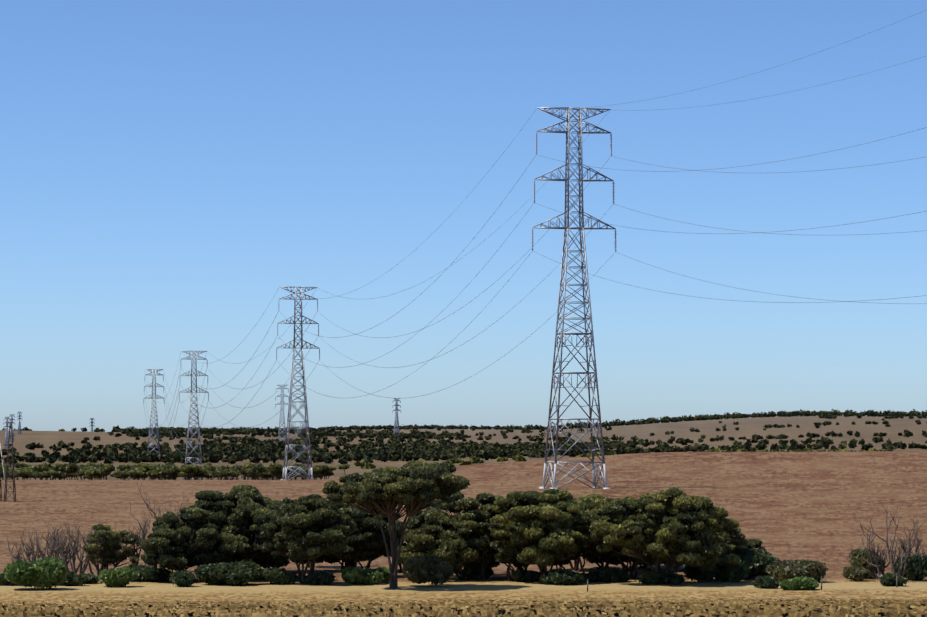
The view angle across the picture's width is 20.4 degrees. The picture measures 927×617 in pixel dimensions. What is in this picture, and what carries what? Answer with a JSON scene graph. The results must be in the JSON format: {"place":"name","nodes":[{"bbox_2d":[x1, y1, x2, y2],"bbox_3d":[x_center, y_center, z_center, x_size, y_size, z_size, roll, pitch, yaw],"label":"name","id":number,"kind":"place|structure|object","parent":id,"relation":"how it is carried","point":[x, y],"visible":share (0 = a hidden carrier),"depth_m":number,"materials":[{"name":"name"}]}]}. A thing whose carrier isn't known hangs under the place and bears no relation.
{"place":"outdoors","nodes":[
{"label":"outdoors","id":0,"kind":"place"},
{"bbox_2d":[0,415,926,616],"bbox_3d":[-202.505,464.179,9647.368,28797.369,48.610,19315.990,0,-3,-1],"label":"ground","id":1,"kind":"structure","parent":0,"point":[812,506],"depth_m":290.29,"materials":[{"name":"brown soil"}]},
{"bbox_2d":[3,417,10,447],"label":"tower","id":2,"kind":"structure","parent":1,"relation":"on","point":[7,432],"depth_m":1793.21,"materials":[{"name":"metal"}]},
{"bbox_2d":[0,421,15,501],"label":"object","id":3,"kind":"object","parent":1,"relation":"on","point":[7,463],"visible":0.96,"depth_m":282.22,"materials":[{"name":"metal"}]},
{"bbox_2d":[8,414,14,441],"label":"tower","id":4,"kind":"structure","parent":1,"relation":"on","point":[12,419],"depth_m":1942.93,"materials":[{"name":"metal"}]},
{"bbox_2d":[17,412,21,433],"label":"tower","id":5,"kind":"structure","parent":1,"relation":"on","point":[19,423],"depth_m":2142.24,"materials":[{"name":"metal"}]},
{"bbox_2d":[89,418,94,431],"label":"tower","id":6,"kind":"structure","parent":1,"relation":"on","point":[91,422],"depth_m":5185.06,"materials":[{"name":"metal"}]},
{"bbox_2d":[143,369,164,454],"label":"tower","id":7,"kind":"structure","parent":1,"relation":"on","point":[155,394],"depth_m":1399.82,"materials":[{"name":"metal"}]},
{"bbox_2d":[0,462,349,479],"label":"belt","id":8,"kind":"object","parent":1,"relation":"on","point":[88,470],"depth_m":791.03,"materials":[{"name":"green plant"}]},
{"bbox_2d":[179,351,208,479],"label":"tower","id":9,"kind":"structure","parent":1,"relation":"on","point":[189,430],"depth_m":980.17,"materials":[{"name":"galvanized steel"}]},
{"bbox_2d":[275,385,288,441],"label":"tower","id":10,"kind":"structure","parent":1,"relation":"on","point":[282,391],"depth_m":1945.66,"materials":[{"name":"metal"}]},
{"bbox_2d":[276,287,319,479],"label":"tower","id":11,"kind":"structure","parent":1,"relation":"on","point":[308,450],"depth_m":661.74,"materials":[{"name":"galvanized steel"}]},
{"bbox_2d":[392,398,400,434],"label":"tower","id":12,"kind":"structure","parent":1,"relation":"on","point":[396,416],"depth_m":2596.14,"materials":[{"name":"metal"}]},
{"bbox_2d":[0,409,926,464],"bbox_3d":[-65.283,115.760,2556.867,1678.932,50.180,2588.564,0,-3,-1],"label":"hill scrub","id":13,"kind":"object","parent":1,"relation":"on","point":[426,449],"visible":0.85,"depth_m":1858.61,"materials":[{"name":"green plant"}]},
{"bbox_2d":[0,460,926,590],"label":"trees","id":14,"kind":"object","parent":1,"relation":"on","point":[703,518],"depth_m":126.37,"materials":[{"name":"green plant"}]},
{"bbox_2d":[0,598,926,616],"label":"dry grass","id":15,"kind":"structure","parent":1,"relation":"on","point":[703,608],"depth_m":106.34,"materials":[{"name":"plant"}]},
{"bbox_2d":[3,413,925,464],"bbox_3d":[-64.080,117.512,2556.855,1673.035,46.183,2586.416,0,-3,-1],"label":"hill scrub","id":16,"kind":"object","parent":1,"relation":"on","point":[801,415],"visible":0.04,"depth_m":2336.27,"materials":[{"name":"green plant"}]},
{"bbox_2d":[6,484,926,580],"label":"bare shrubs","id":17,"kind":"object","parent":1,"relation":"on","point":[74,551],"visible":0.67,"depth_m":129.46,"materials":[{"name":"plant"}]},
{"bbox_2d":[531,107,616,489],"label":"tower","id":18,"kind":"structure","parent":1,"relation":"on","point":[582,285],"depth_m":336.05,"materials":[{"name":"galvanized steel"}]},
{"bbox_2d":[144,11,926,452],"bbox_3d":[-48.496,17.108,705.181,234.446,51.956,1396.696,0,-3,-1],"label":"conductors","id":19,"kind":"object","parent":18,"relation":"hanging from","point":[500,277],"visible":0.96,"depth_m":365.00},
{"bbox_2d":[354,448,891,468],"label":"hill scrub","id":20,"kind":"object","parent":1,"relation":"on","point":[470,461],"visible":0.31,"depth_m":1185.22,"materials":[{"name":"green plant"}]},
{"bbox_2d":[587,574,897,591],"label":"fence posts","id":21,"kind":"object","parent":1,"relation":"on","point":[821,582],"visible":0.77,"depth_m":120.95,"materials":[{"name":"brown wood"}]},
{"bbox_2d":[0,0,926,431],"label":"sky","id":22,"kind":"structure","parent":0,"point":[168,167],"materials":[{"name":"blue"}]}
]}

